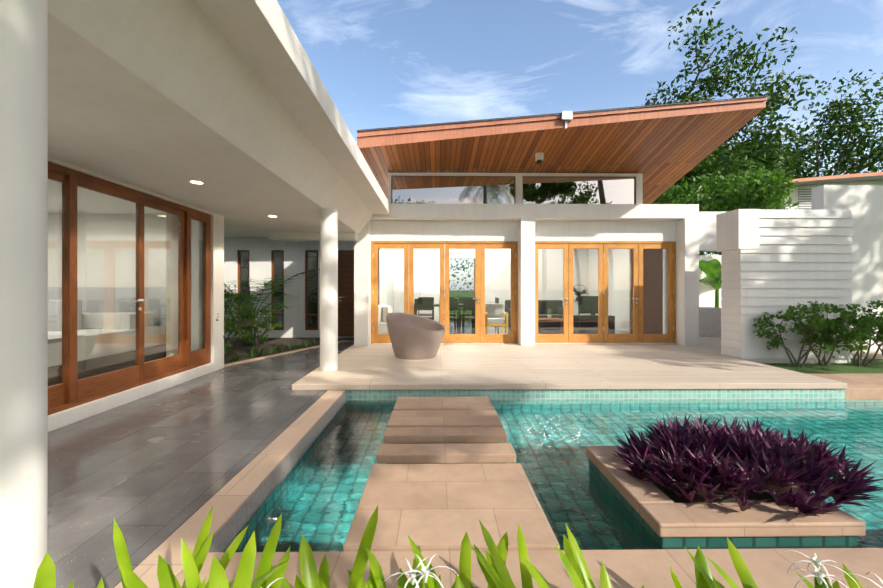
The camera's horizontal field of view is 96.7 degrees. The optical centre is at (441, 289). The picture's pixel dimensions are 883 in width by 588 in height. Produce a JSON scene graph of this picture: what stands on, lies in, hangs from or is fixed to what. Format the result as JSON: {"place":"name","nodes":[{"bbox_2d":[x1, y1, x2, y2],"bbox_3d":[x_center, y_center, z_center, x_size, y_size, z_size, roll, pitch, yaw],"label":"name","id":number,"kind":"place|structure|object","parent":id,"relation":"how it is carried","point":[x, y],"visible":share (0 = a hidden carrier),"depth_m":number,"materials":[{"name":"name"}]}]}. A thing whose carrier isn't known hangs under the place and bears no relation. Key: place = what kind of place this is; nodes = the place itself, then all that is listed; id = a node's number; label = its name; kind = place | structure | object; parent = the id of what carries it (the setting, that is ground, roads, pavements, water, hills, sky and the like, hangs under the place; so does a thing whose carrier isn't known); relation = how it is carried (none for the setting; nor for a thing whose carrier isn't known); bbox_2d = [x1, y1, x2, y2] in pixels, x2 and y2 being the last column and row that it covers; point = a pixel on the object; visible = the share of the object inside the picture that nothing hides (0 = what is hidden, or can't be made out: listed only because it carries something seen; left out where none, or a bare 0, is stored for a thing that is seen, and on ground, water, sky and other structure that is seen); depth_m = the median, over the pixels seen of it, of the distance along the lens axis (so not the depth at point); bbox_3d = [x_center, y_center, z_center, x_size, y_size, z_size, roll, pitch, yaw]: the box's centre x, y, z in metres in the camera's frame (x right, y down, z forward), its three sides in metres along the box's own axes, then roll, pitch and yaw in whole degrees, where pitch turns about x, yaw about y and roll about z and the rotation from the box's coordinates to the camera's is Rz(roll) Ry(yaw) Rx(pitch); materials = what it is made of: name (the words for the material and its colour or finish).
{"place":"outdoors","nodes":[
{"label":"outdoors","id":0,"kind":"place"},
{"bbox_2d":[48,157,223,431],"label":"wing walls","id":1,"kind":"structure","parent":0,"point":[60,419],"depth_m":6.04,"materials":[{"name":"white paint"}]},
{"bbox_2d":[48,287,165,385],"bbox_3d":[-5.095,0.541,4.909,2.100,1.150,2.130,0,0,-1],"label":"bed","id":2,"kind":"object","parent":1,"relation":"in","point":[124,361],"depth_m":5.35,"materials":[{"name":"white fabric"}]},
{"bbox_2d":[48,161,210,414],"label":"wing sliding doors","id":3,"kind":"structure","parent":1,"relation":"in","point":[70,391],"depth_m":4.37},
{"bbox_2d":[166,213,191,356],"bbox_3d":[-3.773,-0.011,5.668,0.060,2.255,0.500,0,0,-1],"label":"curtain","id":4,"kind":"object","parent":1,"relation":"hanging from","point":[172,288],"depth_m":5.51,"materials":[{"name":"beige fabric"}]},
{"bbox_2d":[48,340,353,587],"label":"terrace floor","id":5,"kind":"structure","parent":0,"point":[219,429],"depth_m":2.94,"materials":[{"name":"grey tile"}]},
{"bbox_2d":[0,0,47,587],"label":"veranda column","id":6,"kind":"structure","parent":5,"relation":"on","point":[23,287],"depth_m":1.40,"materials":[{"name":"white paint"}]},
{"bbox_2d":[48,0,389,240],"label":"wing roof","id":7,"kind":"structure","parent":6,"relation":"on","point":[230,105],"depth_m":2.96,"materials":[{"name":"white paint"}]},
{"bbox_2d":[188,181,275,217],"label":"recessed lights","id":8,"kind":"object","parent":7,"relation":"in","point":[197,182],"visible":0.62,"depth_m":4.30,"materials":[{"name":"beige"}]},
{"bbox_2d":[148,436,164,441],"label":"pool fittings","id":9,"kind":"object","parent":5,"relation":"on","point":[157,439],"visible":0.42,"depth_m":3.27,"materials":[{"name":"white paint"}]},
{"bbox_2d":[224,338,353,363],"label":"garden bed soil","id":10,"kind":"structure","parent":0,"point":[239,347],"depth_m":8.66,"materials":[{"name":"brown soil"}]},
{"bbox_2d":[216,309,237,352],"bbox_3d":[-3.843,0.823,6.656,0.844,0.974,1.480,0,0,-34],"label":"border shrub","id":11,"kind":"object","parent":10,"relation":"on","point":[227,323],"visible":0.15,"depth_m":6.79,"materials":[{"name":"green plant"}]},
{"bbox_2d":[224,293,253,300],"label":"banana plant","id":12,"kind":"object","parent":10,"relation":"on","point":[235,295],"visible":0.04,"depth_m":8.77,"materials":[{"name":"green plant"}]},
{"bbox_2d":[224,295,258,353],"bbox_3d":[-4.142,0.704,7.511,1.234,1.213,0.857,0,0,-40],"label":"border shrub","id":13,"kind":"object","parent":10,"relation":"on","point":[248,315],"visible":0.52,"depth_m":7.64,"materials":[{"name":"green plant"}]},
{"bbox_2d":[224,284,273,346],"bbox_3d":[-4.135,0.596,7.530,1.546,1.429,1.236,0,0,39],"label":"border shrub","id":14,"kind":"object","parent":10,"relation":"on","point":[246,324],"visible":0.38,"depth_m":7.49,"materials":[{"name":"green plant"}]},
{"bbox_2d":[238,306,282,349],"bbox_3d":[-3.936,0.829,8.281,0.988,0.964,0.993,0,0,-1],"label":"border shrub","id":15,"kind":"object","parent":10,"relation":"on","point":[266,330],"visible":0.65,"depth_m":8.28,"materials":[{"name":"green plant"}]},
{"bbox_2d":[224,269,319,345],"bbox_3d":[-4.696,0.281,8.757,3.963,1.949,4.122,0,0,-1],"label":"shrub","id":16,"kind":"object","parent":10,"relation":"on","point":[266,307],"visible":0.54,"depth_m":9.13,"materials":[{"name":"green plant"}]},
{"bbox_2d":[225,337,341,362],"bbox_3d":[-3.169,1.151,7.974,0.418,0.207,3.567,0,0,22],"label":"border groundcover","id":17,"kind":"object","parent":10,"relation":"on","point":[259,353],"visible":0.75,"depth_m":7.63,"materials":[{"name":"green plant"}]},
{"bbox_2d":[277,0,882,289],"label":"sky","id":18,"kind":"structure","parent":0,"point":[381,63],"materials":[{"name":"blue"}]},
{"bbox_2d":[449,290,882,362],"bbox_3d":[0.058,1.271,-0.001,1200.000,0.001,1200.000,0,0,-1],"label":"ground","id":19,"kind":"structure","parent":0,"point":[867,360],"depth_m":23.31,"materials":[{"name":"green plant"}]},
{"bbox_2d":[114,390,345,587],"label":"pool coping","id":20,"kind":"object","parent":19,"relation":"on","point":[238,499],"visible":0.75,"depth_m":2.46,"materials":[{"name":"stone"}]},
{"bbox_2d":[224,340,348,366],"bbox_3d":[-2.962,1.395,7.957,0.160,0.312,3.536,0,0,21],"label":"terrace border","id":21,"kind":"object","parent":19,"relation":"on","point":[259,358],"visible":0.19,"depth_m":7.38,"materials":[{"name":"stone"}]},
{"bbox_2d":[224,233,378,337],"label":"wall","id":22,"kind":"structure","parent":19,"relation":"on","point":[259,247],"depth_m":10.20,"materials":[{"name":"white paint"}]},
{"bbox_2d":[238,250,353,336],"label":"narrow windows","id":23,"kind":"structure","parent":22,"relation":"in","point":[345,293],"depth_m":10.27,"materials":[{"name":"glass"}]},
{"bbox_2d":[449,259,473,321],"bbox_3d":[0.688,-0.031,15.614,3.229,3.122,1.067,0,0,-1],"label":"tree","id":24,"kind":"object","parent":19,"relation":"on","point":[462,266],"depth_m":15.64,"materials":[{"name":"green plant"}]},
{"bbox_2d":[378,244,667,341],"bbox_3d":[1.772,-0.649,11.333,7.270,4.000,5.370,0,0,-1],"label":"pavilion room","id":25,"kind":"object","parent":19,"relation":"on","point":[554,286],"depth_m":13.79,"materials":[{"name":"white paint"}]},
{"bbox_2d":[378,304,390,333],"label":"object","id":26,"kind":"structure","parent":25,"relation":"in","point":[384,322],"depth_m":9.13,"materials":[{"name":"grey fabric"}]},
{"bbox_2d":[415,299,433,319],"bbox_3d":[-0.452,0.706,10.294,0.485,0.950,0.490,0,0,-1],"label":"dining chair","id":27,"kind":"object","parent":25,"relation":"in","point":[417,304],"depth_m":10.05,"materials":[{"name":"black wood"}]},
{"bbox_2d":[418,297,433,316],"bbox_3d":[-0.468,0.706,11.794,0.485,0.950,0.490,0,0,-1],"label":"dining chair","id":28,"kind":"object","parent":25,"relation":"in","point":[426,314],"depth_m":12.00,"materials":[{"name":"black wood"}]},
{"bbox_2d":[414,304,474,332],"bbox_3d":[0.090,0.796,11.050,1.800,0.770,0.900,0,0,-1],"label":"dining table","id":29,"kind":"object","parent":25,"relation":"in","point":[473,315],"depth_m":10.82,"materials":[{"name":"black wood"}]},
{"bbox_2d":[439,297,455,328],"bbox_3d":[0.182,0.706,11.801,0.485,0.950,0.490,0,0,-1],"label":"dining chair","id":30,"kind":"object","parent":25,"relation":"in","point":[449,313],"depth_m":12.01,"materials":[{"name":"black wood"}]},
{"bbox_2d":[444,299,458,333],"bbox_3d":[0.198,0.706,10.301,0.485,0.950,0.490,0,0,-1],"label":"dining chair","id":31,"kind":"object","parent":25,"relation":"in","point":[454,301],"depth_m":10.06,"materials":[{"name":"black wood"}]},
{"bbox_2d":[459,297,474,329],"bbox_3d":[0.782,0.706,11.807,0.485,0.950,0.490,0,0,-1],"label":"dining chair","id":32,"kind":"object","parent":25,"relation":"in","point":[467,314],"depth_m":12.01,"materials":[{"name":"black wood"}]},
{"bbox_2d":[462,299,474,333],"bbox_3d":[0.798,0.706,10.307,0.485,0.950,0.490,0,0,-1],"label":"dining chair","id":33,"kind":"object","parent":25,"relation":"in","point":[467,307],"depth_m":10.06,"materials":[{"name":"black wood"}]},
{"bbox_2d":[485,303,507,333],"bbox_3d":[1.352,0.771,9.913,0.550,0.820,0.650,0,0,-1],"label":"lounge armchair","id":34,"kind":"object","parent":25,"relation":"in","point":[490,317],"depth_m":10.09,"materials":[{"name":"grey fabric"}]},
{"bbox_2d":[505,300,562,328],"bbox_3d":[2.929,0.756,12.105,1.800,0.850,0.950,0,0,-1],"label":"dark sofa","id":35,"kind":"object","parent":25,"relation":"in","point":[552,313],"depth_m":12.17,"materials":[{"name":"grey fabric"}]},
{"bbox_2d":[538,308,562,332],"bbox_3d":[2.795,0.827,10.529,1.100,0.708,0.600,0,0,-1],"label":"coffee table","id":36,"kind":"object","parent":25,"relation":"in","point":[551,319],"depth_m":10.50,"materials":[{"name":"brown wood"}]},
{"bbox_2d":[573,284,587,333],"bbox_3d":[3.375,0.528,9.635,0.395,1.307,0.395,0,0,44],"label":"pedestal fan","id":37,"kind":"object","parent":25,"relation":"in","point":[578,294],"depth_m":9.63,"materials":[{"name":"black plastic"}]},
{"bbox_2d":[573,296,614,331],"bbox_3d":[4.264,0.681,11.145,1.150,1.000,0.400,0,0,-1],"label":"armchair","id":38,"kind":"object","parent":25,"relation":"in","point":[593,322],"depth_m":10.95,"materials":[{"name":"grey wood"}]},
{"bbox_2d":[629,249,662,333],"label":"timber wall panel","id":39,"kind":"structure","parent":25,"relation":"attached to","point":[656,283],"depth_m":9.15,"materials":[{"name":"brown wood"}]},
{"bbox_2d":[699,212,724,250],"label":"wall","id":40,"kind":"structure","parent":25,"relation":"attached to","point":[707,231],"depth_m":8.39,"materials":[{"name":"white paint"}]},
{"bbox_2d":[354,203,698,345],"bbox_3d":[1.802,-0.226,8.498,7.270,3.155,0.500,0,0,-1],"label":"portal frame","id":41,"kind":"object","parent":19,"relation":"on","point":[526,226],"visible":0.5,"depth_m":8.29,"materials":[{"name":"white paint"}]},
{"bbox_2d":[371,241,517,342],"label":"bifold doors","id":42,"kind":"structure","parent":41,"relation":"attached to","point":[480,248],"depth_m":8.56,"materials":[{"name":"brown wood"}]},
{"bbox_2d":[388,173,642,203],"bbox_3d":[1.621,-2.171,8.596,5.550,0.735,0.100,0,0,-1],"label":"clerestory","id":43,"kind":"object","parent":41,"relation":"on","point":[515,188],"visible":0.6,"depth_m":8.59,"materials":[{"name":"clear glass"}]},
{"bbox_2d":[357,95,767,203],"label":"pavilion roof","id":44,"kind":"structure","parent":41,"relation":"on","point":[663,149],"depth_m":7.27,"materials":[{"name":"brown wood"}]},
{"bbox_2d":[535,241,675,342],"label":"bifold doors","id":45,"kind":"structure","parent":41,"relation":"attached to","point":[602,335],"depth_m":8.60,"materials":[{"name":"brown wood"}]},
{"bbox_2d":[176,548,882,587],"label":"paving","id":46,"kind":"structure","parent":19,"relation":"on","point":[650,568],"depth_m":1.77,"materials":[{"name":"stone"}]},
{"bbox_2d":[292,344,846,389],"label":"deck","id":47,"kind":"structure","parent":19,"relation":"on","point":[548,366],"depth_m":5.73,"materials":[{"name":"beige stone"}]},
{"bbox_2d":[320,208,337,370],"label":"veranda column","id":48,"kind":"structure","parent":47,"relation":"on","point":[328,289],"depth_m":5.69,"materials":[{"name":"white paint"}]},
{"bbox_2d":[386,312,444,359],"bbox_3d":[-0.456,0.800,6.944,1.050,0.762,1.050,0,0,-1],"label":"wicker tub chair","id":49,"kind":"object","parent":47,"relation":"on","point":[414,337],"visible":1,"depth_m":6.60,"materials":[{"name":"brown"}]},
{"bbox_2d":[345,389,844,400],"bbox_3d":[3.836,1.566,3.448,11.370,0.610,3.043,0,0,-1],"label":"pool basin","id":50,"kind":"object","parent":19,"relation":"on","point":[661,394],"visible":0.06,"depth_m":4.95,"materials":[{"name":"tile"}]},
{"bbox_2d":[387,443,474,463],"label":"slab plinths","id":51,"kind":"object","parent":50,"relation":"on","point":[425,463],"depth_m":3.07,"materials":[{"name":"stone"}]},
{"bbox_2d":[343,396,559,551],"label":"stepping slabs","id":52,"kind":"structure","parent":51,"relation":"on","point":[435,507],"depth_m":2.49,"materials":[{"name":"stone"}]},
{"bbox_2d":[223,399,882,551],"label":"pool water","id":53,"kind":"structure","parent":50,"relation":"in","point":[314,497],"depth_m":3.31,"materials":[{"name":"teal liquid"}]},
{"bbox_2d":[586,446,865,548],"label":"planter island","id":54,"kind":"structure","parent":50,"relation":"on","point":[663,517],"depth_m":2.13,"materials":[{"name":"stone"}]},
{"bbox_2d":[613,413,882,516],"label":"purple plants","id":55,"kind":"object","parent":54,"relation":"on","point":[798,463],"visible":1,"depth_m":2.39,"materials":[{"name":"purple plant"}]},
{"bbox_2d":[699,259,721,307],"bbox_3d":[8.609,0.145,12.430,2.615,2.413,2.502,0,0,26],"label":"banana","id":56,"kind":"object","parent":19,"relation":"on","point":[711,269],"visible":0.54,"depth_m":12.26,"materials":[{"name":"green plant"}]},
{"bbox_2d":[652,139,792,254],"bbox_3d":[9.977,-2.922,19.314,8.817,8.799,8.401,0,0,-1],"label":"tree","id":57,"kind":"object","parent":19,"relation":"on","point":[716,164],"visible":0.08,"depth_m":16.50,"materials":[{"name":"green plant"}]},
{"bbox_2d":[626,0,820,192],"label":"tree","id":58,"kind":"object","parent":19,"relation":"on","point":[712,83],"visible":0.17,"depth_m":19.96,"materials":[{"name":"green plant"}]},
{"bbox_2d":[651,165,799,254],"bbox_3d":[9.487,-1.462,13.669,4.776,5.858,5.022,0,0,-37],"label":"tree","id":59,"kind":"object","parent":19,"relation":"on","point":[753,190],"visible":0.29,"depth_m":12.21,"materials":[{"name":"green plant"}]},
{"bbox_2d":[656,112,838,202],"bbox_3d":[17.711,-4.046,22.793,10.682,11.013,9.339,0,0,-1],"label":"tree","id":60,"kind":"object","parent":19,"relation":"on","point":[800,139],"visible":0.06,"depth_m":19.74,"materials":[{"name":"green plant"}]},
{"bbox_2d":[699,185,882,349],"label":"garden walls","id":61,"kind":"structure","parent":19,"relation":"on","point":[863,204],"depth_m":7.69,"materials":[{"name":"white paint"}]},
{"bbox_2d":[752,301,864,366],"bbox_3d":[5.787,0.743,6.336,1.478,1.131,0.827,0,0,34],"label":"frangipani shrub","id":62,"kind":"object","parent":19,"relation":"on","point":[815,323],"visible":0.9,"depth_m":6.28,"materials":[{"name":"green plant"}]},
{"bbox_2d":[767,172,882,209],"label":"neighbour house","id":63,"kind":"structure","parent":19,"relation":"on","point":[802,193],"depth_m":14.61,"materials":[{"name":"white plaster"},{"name":"wood"}]},
{"bbox_2d":[772,68,882,178],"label":"tree","id":64,"kind":"object","parent":19,"relation":"on","point":[845,152],"visible":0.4,"depth_m":22.47,"materials":[{"name":"green plant"}]},
{"bbox_2d":[787,302,876,365],"bbox_3d":[6.348,0.747,6.462,0.924,1.126,1.143,0,0,-23],"label":"frangipani shrub","id":65,"kind":"object","parent":19,"relation":"on","point":[854,332],"visible":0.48,"depth_m":6.26,"materials":[{"name":"green plant"}]},
{"bbox_2d":[809,373,882,398],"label":"stone paving","id":66,"kind":"structure","parent":19,"relation":"on","point":[864,385],"depth_m":5.23,"materials":[{"name":"stone"}]},
{"bbox_2d":[809,158,882,176],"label":"tree","id":67,"kind":"object","parent":19,"relation":"on","point":[824,171],"visible":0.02,"depth_m":28.70,"materials":[{"name":"green plant"}]},
{"bbox_2d":[821,299,882,366],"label":"frangipani shrub","id":68,"kind":"object","parent":19,"relation":"on","point":[863,337],"visible":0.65,"depth_m":6.34,"materials":[{"name":"green plant"}]},
{"bbox_2d":[852,310,882,354],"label":"frangipani shrub","id":69,"kind":"object","parent":19,"relation":"on","point":[877,318],"visible":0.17,"depth_m":6.65,"materials":[{"name":"green plant"}]},
{"bbox_2d":[682,337,882,373],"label":"lawn","id":70,"kind":"structure","parent":0,"point":[711,344],"depth_m":6.47,"materials":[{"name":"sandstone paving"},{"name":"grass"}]},
{"bbox_2d":[716,209,852,362],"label":"wall","id":71,"kind":"structure","parent":70,"relation":"on","point":[774,261],"depth_m":6.75,"materials":[{"name":"white paint"}]},
{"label":"lily bed soil","id":72,"kind":"object","parent":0,"visible":0},
{"bbox_2d":[33,551,107,587],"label":"spider lily","id":73,"kind":"object","parent":72,"relation":"on","point":[45,576],"visible":0.87,"depth_m":1.19,"materials":[{"name":"green plant"}]},
{"bbox_2d":[97,577,103,587],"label":"spider lily","id":74,"kind":"object","parent":72,"relation":"on","point":[100,584],"visible":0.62,"depth_m":1.16,"materials":[{"name":"green plant"}]},
{"bbox_2d":[113,506,287,587],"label":"spider lily","id":75,"kind":"object","parent":72,"relation":"on","point":[201,548],"visible":0.77,"depth_m":1.33,"materials":[{"name":"green plant"}]},
{"bbox_2d":[119,514,290,587],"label":"spider lily","id":76,"kind":"object","parent":72,"relation":"on","point":[167,578],"visible":0.96,"depth_m":1.21,"materials":[{"name":"green plant"}]},
{"bbox_2d":[200,576,260,587],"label":"spider lily","id":77,"kind":"object","parent":72,"relation":"on","point":[203,584],"visible":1,"depth_m":1.09,"materials":[{"name":"green plant"}]},
{"bbox_2d":[279,506,377,587],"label":"spider lily","id":78,"kind":"object","parent":72,"relation":"on","point":[311,577],"visible":0.98,"depth_m":1.35,"materials":[{"name":"green plant"}]},
{"bbox_2d":[367,577,372,587],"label":"spider lily","id":79,"kind":"object","parent":72,"relation":"on","point":[369,584],"visible":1,"depth_m":1.17,"materials":[{"name":"green plant"}]},
{"bbox_2d":[347,545,491,587],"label":"spider lily","id":80,"kind":"object","parent":72,"relation":"on","point":[418,577],"visible":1,"depth_m":1.16,"materials":[{"name":"white plant"}]},
{"bbox_2d":[398,567,454,587],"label":"spider lily","id":81,"kind":"object","parent":72,"relation":"on","point":[402,579],"visible":0.69,"depth_m":1.29,"materials":[{"name":"green plant"}]},
{"bbox_2d":[407,531,508,587],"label":"spider lily","id":82,"kind":"object","parent":72,"relation":"on","point":[465,564],"visible":0.71,"depth_m":1.41,"materials":[{"name":"green plant"}]},
{"bbox_2d":[455,572,464,587],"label":"spider lily","id":83,"kind":"object","parent":72,"relation":"on","point":[458,583],"visible":1,"depth_m":1.18,"materials":[{"name":"green plant"}]},
{"bbox_2d":[469,520,532,587],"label":"spider lily","id":84,"kind":"object","parent":72,"relation":"on","point":[494,569],"visible":1,"depth_m":1.26,"materials":[{"name":"green plant"}]},
{"bbox_2d":[523,524,611,587],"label":"spider lily","id":85,"kind":"object","parent":72,"relation":"on","point":[575,565],"visible":1,"depth_m":1.29,"materials":[{"name":"green plant"}]},
{"bbox_2d":[670,546,712,587],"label":"spider lily","id":86,"kind":"object","parent":72,"relation":"on","point":[701,580],"visible":0.88,"depth_m":1.34,"materials":[{"name":"green plant"}]},
{"bbox_2d":[684,537,858,587],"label":"spider lily","id":87,"kind":"object","parent":72,"relation":"on","point":[748,581],"visible":1,"depth_m":1.25,"materials":[{"name":"green plant"}]},
{"bbox_2d":[795,563,867,587],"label":"spider lily","id":88,"kind":"object","parent":72,"relation":"on","point":[851,582],"visible":0.83,"depth_m":1.32,"materials":[{"name":"green plant"}]},
{"bbox_2d":[844,572,882,587],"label":"spider lily","id":89,"kind":"object","parent":72,"relation":"on","point":[870,579],"visible":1,"depth_m":1.05,"materials":[{"name":"white plant"}]}
]}

